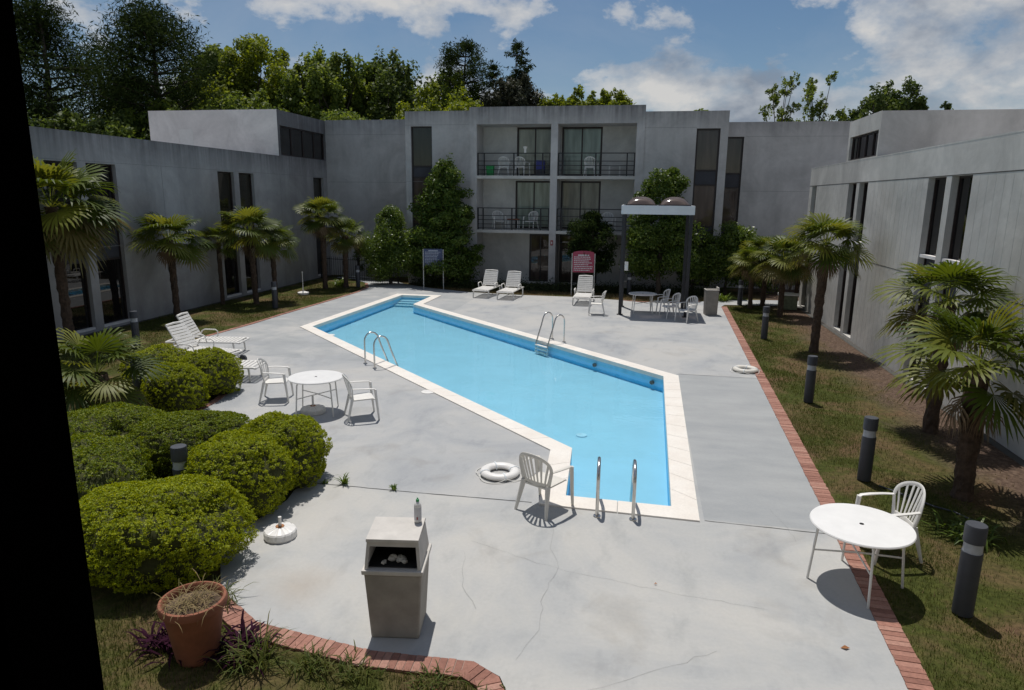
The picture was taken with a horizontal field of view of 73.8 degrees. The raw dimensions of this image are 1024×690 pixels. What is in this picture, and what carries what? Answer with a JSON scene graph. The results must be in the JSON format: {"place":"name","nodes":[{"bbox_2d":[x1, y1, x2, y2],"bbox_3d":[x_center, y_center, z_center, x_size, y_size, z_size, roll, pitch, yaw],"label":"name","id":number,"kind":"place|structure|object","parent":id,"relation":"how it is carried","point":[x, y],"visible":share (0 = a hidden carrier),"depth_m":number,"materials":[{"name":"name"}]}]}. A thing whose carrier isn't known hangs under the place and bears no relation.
{"place":"outdoors","nodes":[
{"label":"outdoors","id":0,"kind":"place"},
{"bbox_2d":[13,0,1023,359],"label":"sky","id":1,"kind":"structure","parent":0,"point":[665,55],"materials":[{"name":"blue"}]},
{"bbox_2d":[59,275,1023,689],"bbox_3d":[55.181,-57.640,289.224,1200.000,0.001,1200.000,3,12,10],"label":"ground","id":2,"kind":"structure","parent":0,"point":[991,461],"depth_m":9.65,"materials":[{"name":"plant"}]},
{"bbox_2d":[0,0,103,689],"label":"hotel wing","id":3,"kind":"structure","parent":2,"relation":"on","point":[48,638],"depth_m":0.67,"materials":[{"name":"black"}]},
{"bbox_2d":[0,0,103,689],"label":"window frame","id":4,"kind":"structure","parent":3,"relation":"in","point":[48,635],"depth_m":0.67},
{"bbox_2d":[12,0,146,132],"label":"pine tree","id":5,"kind":"object","parent":2,"relation":"on","point":[34,32],"visible":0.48,"depth_m":47.08,"materials":[{"name":"green plant"}]},
{"bbox_2d":[33,149,136,349],"bbox_3d":[-12.109,-2.530,18.344,3.870,5.384,3.916,3,12,10],"label":"fan palm","id":6,"kind":"object","parent":2,"relation":"on","point":[67,231],"visible":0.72,"depth_m":17.90,"materials":[{"name":"green plant"}]},
{"bbox_2d":[27,108,149,139],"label":"broadleaf tree","id":7,"kind":"object","parent":2,"relation":"on","point":[73,123],"visible":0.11,"depth_m":43.70,"materials":[{"name":"green plant"}]},
{"bbox_2d":[70,433,156,509],"bbox_3d":[-5.776,1.778,9.086,1.815,1.006,1.947,-3,13,-18],"label":"hedge bush","id":8,"kind":"object","parent":2,"relation":"on","point":[101,460],"visible":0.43,"depth_m":8.96,"materials":[{"name":"green plant"}]},
{"bbox_2d":[56,326,173,411],"bbox_3d":[-7.133,0.689,11.675,2.142,2.014,2.358,3,12,10],"label":"fan palm","id":9,"kind":"object","parent":2,"relation":"on","point":[94,388],"visible":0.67,"depth_m":11.47,"materials":[{"name":"green plant"}]},
{"bbox_2d":[67,401,165,441],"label":"hedge bush","id":10,"kind":"object","parent":2,"relation":"on","point":[109,419],"visible":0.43,"depth_m":10.31,"materials":[{"name":"green plant"}]},
{"bbox_2d":[33,0,235,139],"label":"pine tree","id":11,"kind":"object","parent":2,"relation":"on","point":[152,31],"visible":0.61,"depth_m":44.63,"materials":[{"name":"green plant"}]},
{"bbox_2d":[103,97,194,139],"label":"broadleaf tree","id":12,"kind":"object","parent":2,"relation":"on","point":[113,126],"visible":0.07,"depth_m":44.08,"materials":[{"name":"green plant"}]},
{"bbox_2d":[118,343,187,390],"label":"hedge bush","id":13,"kind":"object","parent":2,"relation":"on","point":[167,352],"visible":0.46,"depth_m":14.49,"materials":[{"name":"green plant"}]},
{"bbox_2d":[128,621,181,668],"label":"purple plant","id":14,"kind":"object","parent":2,"relation":"on","point":[165,645],"visible":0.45,"depth_m":6.44,"materials":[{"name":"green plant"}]},
{"bbox_2d":[79,474,259,593],"bbox_3d":[-4.055,2.048,7.837,2.157,1.041,1.956,0,12,-4],"label":"hedge bush","id":15,"kind":"object","parent":2,"relation":"on","point":[166,531],"visible":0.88,"depth_m":7.31,"materials":[{"name":"green plant"}]},
{"bbox_2d":[126,211,215,319],"bbox_3d":[-11.500,-2.638,23.005,2.836,3.638,2.770,3,12,10],"label":"fan palm","id":16,"kind":"object","parent":2,"relation":"on","point":[170,253],"visible":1,"depth_m":22.60,"materials":[{"name":"green plant"}]},
{"bbox_2d":[140,361,210,411],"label":"hedge bush","id":17,"kind":"object","parent":2,"relation":"on","point":[183,387],"visible":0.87,"depth_m":13.10,"materials":[{"name":"green plant"}]},
{"bbox_2d":[29,126,331,339],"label":"hotel wing","id":18,"kind":"structure","parent":2,"relation":"on","point":[205,185],"depth_m":24.30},
{"bbox_2d":[43,160,95,333],"bbox_3d":[-13.118,-2.833,20.155,0.190,5.030,1.180,3,12,10],"label":"window","id":19,"kind":"structure","parent":18,"relation":"in","point":[78,292],"depth_m":20.65,"materials":[{"name":"glass"}]},
{"bbox_2d":[85,163,130,326],"bbox_3d":[-12.838,-3.146,21.616,0.190,5.030,1.200,3,12,10],"label":"window","id":20,"kind":"structure","parent":18,"relation":"in","point":[111,279],"depth_m":21.89,"materials":[{"name":"black glass"}]},
{"bbox_2d":[217,171,241,297],"bbox_3d":[-11.630,-4.497,27.926,0.190,5.030,1.110,3,12,10],"label":"window","id":21,"kind":"structure","parent":18,"relation":"in","point":[224,178],"depth_m":28.05,"materials":[{"name":"glass"}]},
{"bbox_2d":[148,109,325,160],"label":"stair tower","id":22,"kind":"structure","parent":18,"relation":"on","point":[275,132],"depth_m":31.76,"materials":[{"name":"grey concrete"}]},
{"bbox_2d":[279,125,323,159],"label":"window","id":23,"kind":"structure","parent":22,"relation":"in","point":[294,142],"depth_m":33.51,"materials":[{"name":"glass"}]},
{"bbox_2d":[239,173,260,292],"bbox_3d":[-11.357,-4.802,29.348,0.190,5.030,1.130,3,12,10],"label":"window","id":24,"kind":"structure","parent":18,"relation":"in","point":[245,185],"depth_m":29.35,"materials":[{"name":"glass"}]},
{"bbox_2d":[124,410,251,478],"bbox_3d":[-5.012,1.480,10.679,2.042,0.931,1.652,-4,13,-22],"label":"hedge bush","id":25,"kind":"object","parent":2,"relation":"on","point":[168,431],"visible":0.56,"depth_m":10.18,"materials":[{"name":"green plant"}]},
{"bbox_2d":[156,581,227,667],"bbox_3d":[-2.933,2.612,6.324,0.598,0.602,0.598,3,12,10],"label":"plant pot","id":26,"kind":"object","parent":2,"relation":"on","point":[192,641],"visible":0.82,"depth_m":6.17,"materials":[{"name":"ceramic"}]},
{"bbox_2d":[155,568,237,632],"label":"dry grass tuft","id":27,"kind":"object","parent":26,"relation":"on","point":[190,600],"visible":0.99,"depth_m":6.21,"materials":[{"name":"plant"}]},
{"bbox_2d":[164,43,250,101],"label":"broadleaf tree","id":28,"kind":"object","parent":2,"relation":"on","point":[213,48],"visible":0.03,"depth_m":53.01,"materials":[{"name":"green plant"}]},
{"bbox_2d":[176,346,243,396],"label":"hedge bush","id":29,"kind":"object","parent":2,"relation":"on","point":[219,367],"visible":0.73,"depth_m":14.32,"materials":[{"name":"green plant"}]},
{"bbox_2d":[60,280,363,370],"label":"lawn grass","id":30,"kind":"structure","parent":2,"relation":"on","point":[150,322],"depth_m":24.71,"materials":[{"name":"plant"}]},
{"bbox_2d":[199,226,240,304],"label":"fan palm","id":31,"kind":"object","parent":2,"relation":"on","point":[213,232],"visible":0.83,"depth_m":26.20,"materials":[{"name":"green plant"}]},
{"bbox_2d":[177,32,293,109],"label":"broadleaf tree","id":32,"kind":"object","parent":2,"relation":"on","point":[249,61],"visible":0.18,"depth_m":51.83,"materials":[{"name":"green plant"}]},
{"bbox_2d":[181,429,295,517],"bbox_3d":[-3.771,1.709,9.429,1.565,1.037,1.739,0,12,-4],"label":"hedge bush","id":33,"kind":"object","parent":2,"relation":"on","point":[255,468],"visible":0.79,"depth_m":8.91,"materials":[{"name":"green plant"}]},
{"bbox_2d":[198,609,281,676],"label":"purple plant","id":34,"kind":"object","parent":2,"relation":"on","point":[243,636],"visible":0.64,"depth_m":6.41,"materials":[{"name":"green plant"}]},
{"bbox_2d":[194,88,289,111],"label":"broadleaf tree","id":35,"kind":"object","parent":2,"relation":"on","point":[237,102],"visible":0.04,"depth_m":46.73,"materials":[{"name":"green plant"}]},
{"bbox_2d":[195,611,298,680],"bbox_3d":[-2.405,2.767,6.291,0.886,0.323,0.893,-2,12,-11],"label":"grass tuft","id":36,"kind":"object","parent":2,"relation":"on","point":[260,660],"visible":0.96,"depth_m":6.23,"materials":[{"name":"plant"}]},
{"bbox_2d":[214,205,287,304],"bbox_3d":[-10.203,-3.495,26.517,2.862,3.855,2.916,3,12,10],"label":"fan palm","id":37,"kind":"object","parent":2,"relation":"on","point":[246,216],"visible":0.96,"depth_m":26.15,"materials":[{"name":"green plant"}]},
{"bbox_2d":[242,220,299,300],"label":"fan palm","id":38,"kind":"object","parent":2,"relation":"on","point":[274,265],"visible":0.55,"depth_m":27.04,"materials":[{"name":"green plant"}]},
{"bbox_2d":[238,410,332,490],"bbox_3d":[-3.425,1.539,10.146,1.374,1.074,1.491,3,13,13],"label":"hedge bush","id":39,"kind":"object","parent":2,"relation":"on","point":[299,438],"visible":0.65,"depth_m":9.84,"materials":[{"name":"green plant"}]},
{"bbox_2d":[95,571,477,689],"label":"lawn grass","id":40,"kind":"structure","parent":2,"relation":"on","point":[111,646],"depth_m":6.20,"materials":[{"name":"plant"}]},
{"bbox_2d":[268,637,349,689],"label":"grass tuft","id":41,"kind":"object","parent":2,"relation":"on","point":[313,657],"visible":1,"depth_m":6.19,"materials":[{"name":"plant"}]},
{"bbox_2d":[271,41,350,117],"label":"broadleaf tree","id":42,"kind":"object","parent":2,"relation":"on","point":[293,84],"visible":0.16,"depth_m":50.07,"materials":[{"name":"green plant"}]},
{"bbox_2d":[292,196,350,288],"bbox_3d":[-8.618,-4.690,31.276,2.596,4.213,2.804,3,12,10],"label":"fan palm","id":43,"kind":"object","parent":2,"relation":"on","point":[329,206],"visible":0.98,"depth_m":30.81,"materials":[{"name":"green plant"}]},
{"bbox_2d":[289,49,384,119],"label":"broadleaf tree","id":44,"kind":"object","parent":2,"relation":"on","point":[328,86],"visible":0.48,"depth_m":49.53,"materials":[{"name":"green plant"}]},
{"bbox_2d":[319,216,369,287],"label":"fan palm","id":45,"kind":"object","parent":2,"relation":"on","point":[343,245],"visible":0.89,"depth_m":31.53,"materials":[{"name":"green plant"}]},
{"bbox_2d":[318,640,389,689],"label":"grass tuft","id":46,"kind":"object","parent":2,"relation":"on","point":[349,670],"visible":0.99,"depth_m":6.12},
{"bbox_2d":[222,596,503,689],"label":"brick kerb front","id":47,"kind":"structure","parent":2,"relation":"on","point":[473,669],"depth_m":6.34,"materials":[{"name":"brick"}]},
{"bbox_2d":[360,204,419,283],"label":"shrub","id":48,"kind":"object","parent":2,"relation":"on","point":[385,248],"visible":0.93,"depth_m":32.52,"materials":[{"name":"green plant"}]},
{"bbox_2d":[361,47,432,119],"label":"broadleaf tree","id":49,"kind":"object","parent":2,"relation":"on","point":[397,86],"visible":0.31,"depth_m":49.74,"materials":[{"name":"green plant"}]},
{"bbox_2d":[379,80,445,119],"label":"broadleaf tree","id":50,"kind":"object","parent":2,"relation":"on","point":[432,94],"visible":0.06,"depth_m":46.02,"materials":[{"name":"green plant"}]},
{"bbox_2d":[404,659,461,689],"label":"grass tuft","id":51,"kind":"object","parent":2,"relation":"on","point":[427,673],"visible":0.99,"depth_m":6.01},
{"bbox_2d":[398,153,484,283],"bbox_3d":[-3.344,-5.824,32.096,4.124,6.267,3.159,-2,12,-12],"label":"magnolia tree","id":52,"kind":"object","parent":2,"relation":"on","point":[445,215],"visible":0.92,"depth_m":31.64,"materials":[{"name":"green plant"}]},
{"bbox_2d":[423,68,481,110],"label":"broadleaf tree","id":53,"kind":"object","parent":2,"relation":"on","point":[445,88],"visible":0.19,"depth_m":47.89,"materials":[{"name":"green plant"}]},
{"bbox_2d":[443,81,483,110],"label":"broadleaf tree","id":54,"kind":"object","parent":2,"relation":"on","point":[457,105],"visible":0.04,"depth_m":44.38,"materials":[{"name":"green plant"}]},
{"bbox_2d":[430,35,505,100],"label":"pine tree","id":55,"kind":"object","parent":2,"relation":"on","point":[451,60],"visible":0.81,"depth_m":47.80,"materials":[{"name":"green plant"}]},
{"bbox_2d":[479,72,545,106],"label":"cedar tree","id":56,"kind":"object","parent":2,"relation":"on","point":[517,91],"visible":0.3,"depth_m":47.29,"materials":[{"name":"green plant"}]},
{"bbox_2d":[499,38,535,93],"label":"pine tree","id":57,"kind":"object","parent":2,"relation":"on","point":[516,47],"visible":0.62,"depth_m":48.52,"materials":[{"name":"green plant"}]},
{"bbox_2d":[173,275,907,689],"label":"pool deck","id":58,"kind":"structure","parent":2,"relation":"on","point":[599,617],"depth_m":8.51,"materials":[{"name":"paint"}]},
{"bbox_2d":[165,321,246,359],"bbox_3d":[-7.880,-0.036,17.261,2.070,1.016,0.840,4,13,16],"label":"sun lounger","id":59,"kind":"object","parent":58,"relation":"on","point":[184,345],"visible":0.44,"depth_m":17.36,"materials":[{"name":"white plastic"}]},
{"bbox_2d":[165,312,249,354],"bbox_3d":[-8.270,-0.339,18.525,2.024,1.066,0.798,1,12,1],"label":"sun lounger","id":60,"kind":"object","parent":58,"relation":"on","point":[222,340],"visible":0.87,"depth_m":18.49,"materials":[{"name":"white plastic"}]},
{"bbox_2d":[257,358,293,402],"bbox_3d":[-4.962,0.707,14.267,0.644,0.895,0.641,-1,12,-8],"label":"garden chair","id":61,"kind":"object","parent":58,"relation":"on","point":[267,380],"visible":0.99,"depth_m":14.22,"materials":[{"name":"white plastic"}]},
{"bbox_2d":[263,516,296,543],"bbox_3d":[-2.909,2.278,8.557,0.400,0.271,0.400,0,12,-1],"label":"parasol base","id":62,"kind":"object","parent":58,"relation":"on","point":[280,532],"visible":1,"depth_m":8.47,"materials":[{"name":"white plastic"}]},
{"bbox_2d":[288,370,342,416],"bbox_3d":[-3.856,0.972,13.484,1.060,0.725,1.060,-1,12,-7],"label":"patio table","id":63,"kind":"object","parent":58,"relation":"on","point":[315,377],"visible":0.95,"depth_m":13.34,"materials":[{"name":"white plastic"}]},
{"bbox_2d":[342,373,379,422],"bbox_3d":[-2.933,0.966,13.170,0.644,0.895,0.641,-4,13,-20],"label":"garden chair","id":64,"kind":"object","parent":58,"relation":"on","point":[352,397],"visible":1,"depth_m":13.06,"materials":[{"name":"white plastic"}]},
{"bbox_2d":[361,517,431,637],"bbox_3d":[-1.122,2.279,6.738,0.587,1.075,0.563,1,12,2],"label":"waste bin","id":65,"kind":"object","parent":58,"relation":"on","point":[396,592],"visible":0.99,"depth_m":6.54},
{"bbox_2d":[476,461,520,483],"bbox_3d":[-0.190,1.957,10.569,0.691,0.130,0.691,-3,13,-18],"label":"life ring","id":66,"kind":"object","parent":58,"relation":"on","point":[512,473],"visible":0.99,"depth_m":10.45,"materials":[{"name":"white plastic"}]},
{"bbox_2d":[300,294,699,521],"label":"swimming pool","id":67,"kind":"structure","parent":58,"relation":"in","point":[581,410],"depth_m":16.18,"materials":[{"name":"liquid"}]},
{"bbox_2d":[514,452,573,520],"bbox_3d":[0.433,1.824,9.362,0.641,0.895,0.644,11,16,39],"label":"garden chair","id":68,"kind":"object","parent":58,"relation":"on","point":[540,480],"visible":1,"depth_m":9.22,"materials":[{"name":"plastic"}]},
{"bbox_2d":[593,456,636,520],"bbox_3d":[1.457,2.042,9.512,0.590,1.063,0.890,3,12,10],"label":"pool handrail","id":69,"kind":"object","parent":58,"relation":"on","point":[632,489],"visible":0.97,"depth_m":9.12,"materials":[{"name":"metal"}]},
{"bbox_2d":[617,196,694,317],"bbox_3d":[5.363,-3.379,25.624,2.580,4.285,2.240,3,12,10],"label":"shade canopy","id":70,"kind":"object","parent":58,"relation":"on","point":[666,206],"visible":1,"depth_m":24.64,"materials":[{"name":"black metal"}]},
{"bbox_2d":[806,503,916,608],"bbox_3d":[3.855,2.324,7.605,1.060,0.725,1.060,-8,15,-33],"label":"patio table","id":71,"kind":"object","parent":58,"relation":"on","point":[873,529],"visible":1,"depth_m":7.50,"materials":[{"name":"white plastic"}]},
{"bbox_2d":[407,274,715,297],"bbox_3d":[1.865,-2.885,31.679,14.776,0.793,2.966,3,12,10],"label":"ground cover","id":72,"kind":"object","parent":2,"relation":"on","point":[565,287],"visible":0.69,"depth_m":31.32,"materials":[{"name":"green plant"}]},
{"bbox_2d":[571,251,595,294],"bbox_3d":[3.099,-3.116,29.776,1.024,1.970,0.043,2,12,8],"label":"pool sign","id":73,"kind":"object","parent":2,"relation":"on","point":[581,262],"visible":0.99,"depth_m":29.66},
{"bbox_2d":[325,105,851,290],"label":"hotel block","id":74,"kind":"structure","parent":2,"relation":"on","point":[757,175],"depth_m":32.46,"materials":[{"name":"grey concrete"}]},
{"bbox_2d":[411,126,433,276],"bbox_3d":[-4.316,-6.890,33.197,1.040,7.150,0.080,3,12,10],"label":"window","id":75,"kind":"structure","parent":74,"relation":"in","point":[421,136],"depth_m":32.76,"materials":[{"name":"glass"}]},
{"bbox_2d":[515,181,549,228],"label":"window","id":76,"kind":"structure","parent":74,"relation":"in","point":[529,194],"depth_m":33.50,"materials":[{"name":"glass"}]},
{"bbox_2d":[517,127,550,175],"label":"window","id":77,"kind":"structure","parent":74,"relation":"in","point":[536,139],"depth_m":32.95,"materials":[{"name":"glass"}]},
{"bbox_2d":[529,234,548,281],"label":"window","id":78,"kind":"structure","parent":74,"relation":"in","point":[539,243],"depth_m":34.02,"materials":[{"name":"glass"}]},
{"bbox_2d":[559,234,596,282],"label":"window","id":79,"kind":"structure","parent":74,"relation":"in","point":[565,264],"depth_m":33.81,"materials":[{"name":"glass"}]},
{"bbox_2d":[560,181,600,228],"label":"window","id":80,"kind":"structure","parent":74,"relation":"in","point":[574,194],"depth_m":33.06,"materials":[{"name":"glass"}]},
{"bbox_2d":[561,127,602,175],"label":"window","id":81,"kind":"structure","parent":74,"relation":"in","point":[574,139],"depth_m":32.55,"materials":[{"name":"grey glass"}]},
{"bbox_2d":[689,128,720,285],"bbox_3d":[8.647,-6.155,30.872,1.020,6.960,0.080,3,12,10],"label":"window","id":82,"kind":"structure","parent":74,"relation":"in","point":[707,140],"depth_m":30.58,"materials":[{"name":"grey glass"}]},
{"bbox_2d":[721,137,743,248],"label":"window","id":83,"kind":"structure","parent":74,"relation":"in","point":[733,161],"depth_m":32.62,"materials":[{"name":"glass"}]},
{"bbox_2d":[564,209,620,284],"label":"magnolia tree","id":84,"kind":"object","parent":2,"relation":"on","point":[592,224],"visible":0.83,"depth_m":30.22,"materials":[{"name":"green plant"}]},
{"bbox_2d":[618,166,707,296],"bbox_3d":[6.608,-4.871,29.625,3.864,5.648,2.110,3,12,10],"label":"magnolia tree","id":85,"kind":"object","parent":2,"relation":"on","point":[653,249],"visible":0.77,"depth_m":29.30,"materials":[{"name":"green plant"}]},
{"bbox_2d":[694,220,776,293],"bbox_3d":[10.017,-3.977,30.962,3.957,3.412,2.422,3,12,10],"label":"shrub","id":86,"kind":"object","parent":2,"relation":"on","point":[734,236],"visible":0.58,"depth_m":30.43,"materials":[{"name":"green plant"}]},
{"bbox_2d":[727,244,774,308],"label":"fan palm","id":87,"kind":"object","parent":2,"relation":"on","point":[751,265],"visible":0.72,"depth_m":26.66,"materials":[{"name":"green plant"}]},
{"bbox_2d":[738,235,791,306],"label":"fan palm","id":88,"kind":"object","parent":2,"relation":"on","point":[759,241],"visible":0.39,"depth_m":27.23,"materials":[{"name":"green plant"}]},
{"bbox_2d":[758,71,801,121],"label":"airy tree","id":89,"kind":"object","parent":2,"relation":"on","point":[775,99],"visible":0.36,"depth_m":45.23,"materials":[{"name":"green plant"}]},
{"bbox_2d":[750,235,813,316],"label":"fan palm","id":90,"kind":"object","parent":2,"relation":"on","point":[782,275],"visible":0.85,"depth_m":24.61,"materials":[{"name":"green plant"}]},
{"bbox_2d":[801,71,846,120],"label":"airy tree","id":91,"kind":"object","parent":2,"relation":"on","point":[810,90],"visible":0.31,"depth_m":44.56,"materials":[{"name":"green plant"}]},
{"bbox_2d":[774,211,878,353],"bbox_3d":[8.623,-1.708,18.962,2.462,3.941,2.517,-3,13,-18],"label":"fan palm","id":92,"kind":"object","parent":2,"relation":"on","point":[828,258],"visible":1,"depth_m":18.54,"materials":[{"name":"green plant"}]},
{"bbox_2d":[721,306,933,689],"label":"brick kerb","id":93,"kind":"structure","parent":2,"relation":"on","point":[911,669],"depth_m":7.83,"materials":[{"name":"brick"}]},
{"bbox_2d":[857,415,878,481],"bbox_3d":[5.442,1.584,10.440,0.202,1.002,0.202,3,12,10],"label":"bollard light","id":94,"kind":"object","parent":2,"relation":"on","point":[867,448],"visible":1,"depth_m":10.37,"materials":[{"name":"metal"}]},
{"bbox_2d":[835,75,928,120],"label":"broadleaf tree","id":95,"kind":"object","parent":2,"relation":"on","point":[885,99],"visible":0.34,"depth_m":42.95,"materials":[{"name":"green plant"}]},
{"bbox_2d":[855,481,925,564],"bbox_3d":[4.587,2.103,8.275,0.644,0.895,0.641,0,12,-2],"label":"garden chair","id":96,"kind":"object","parent":2,"relation":"on","point":[917,513],"visible":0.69,"depth_m":8.22,"materials":[{"name":"white plastic"}]},
{"bbox_2d":[797,306,1023,466],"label":"gravel strip","id":97,"kind":"object","parent":2,"relation":"on","point":[1010,454],"visible":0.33,"depth_m":17.19,"materials":[{"name":"gravel"}]},
{"bbox_2d":[798,130,1023,459],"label":"hotel wing","id":98,"kind":"structure","parent":2,"relation":"on","point":[953,202],"depth_m":16.15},
{"bbox_2d":[909,177,946,373],"bbox_3d":[9.674,-1.483,15.835,0.200,4.685,0.970,3,12,10],"label":"window","id":99,"kind":"structure","parent":98,"relation":"in","point":[940,183],"depth_m":15.85,"materials":[{"name":"glass"}]},
{"bbox_2d":[846,109,1023,161],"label":"stair tower","id":100,"kind":"structure","parent":98,"relation":"on","point":[880,133],"depth_m":19.09,"materials":[{"name":"grey concrete"}]},
{"bbox_2d":[850,130,878,160],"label":"window","id":101,"kind":"structure","parent":100,"relation":"in","point":[863,146],"depth_m":20.82,"materials":[{"name":"glass"}]},
{"bbox_2d":[941,175,972,303],"bbox_3d":[9.444,-1.227,14.638,0.200,4.685,0.960,3,12,10],"label":"window","id":102,"kind":"structure","parent":98,"relation":"in","point":[965,182],"depth_m":14.58,"materials":[{"name":"glass"}]},
{"bbox_2d":[866,297,1023,502],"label":"fan palm","id":103,"kind":"object","parent":2,"relation":"on","point":[974,418],"visible":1,"depth_m":9.47,"materials":[{"name":"green plant"}]},
{"bbox_2d":[869,258,1022,434],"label":"fan palm","id":104,"kind":"object","parent":2,"relation":"on","point":[954,275],"visible":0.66,"depth_m":12.15,"materials":[{"name":"green plant"}]},
{"bbox_2d":[920,508,1008,552],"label":"plant","id":105,"kind":"object","parent":2,"relation":"on","point":[961,524],"visible":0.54,"depth_m":8.80,"materials":[{"name":"green plant"}]},
{"bbox_2d":[951,520,988,617],"bbox_3d":[4.720,2.312,7.041,0.202,1.002,0.202,3,12,10],"label":"bollard light","id":106,"kind":"object","parent":2,"relation":"on","point":[975,535],"visible":1,"depth_m":6.97,"materials":[{"name":"metal"}]},
{"bbox_2d":[440,287,703,301],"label":"dry grass","id":107,"kind":"structure","parent":0,"point":[638,298],"depth_m":30.16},
{"bbox_2d":[727,305,915,419],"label":"lawn grass","id":108,"kind":"structure","parent":0,"point":[735,312],"depth_m":18.00,"materials":[{"name":"plant"}]},
{"bbox_2d":[786,413,1023,689],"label":"lawn grass","id":109,"kind":"structure","parent":0,"point":[816,428],"depth_m":8.43,"materials":[{"name":"plant"}]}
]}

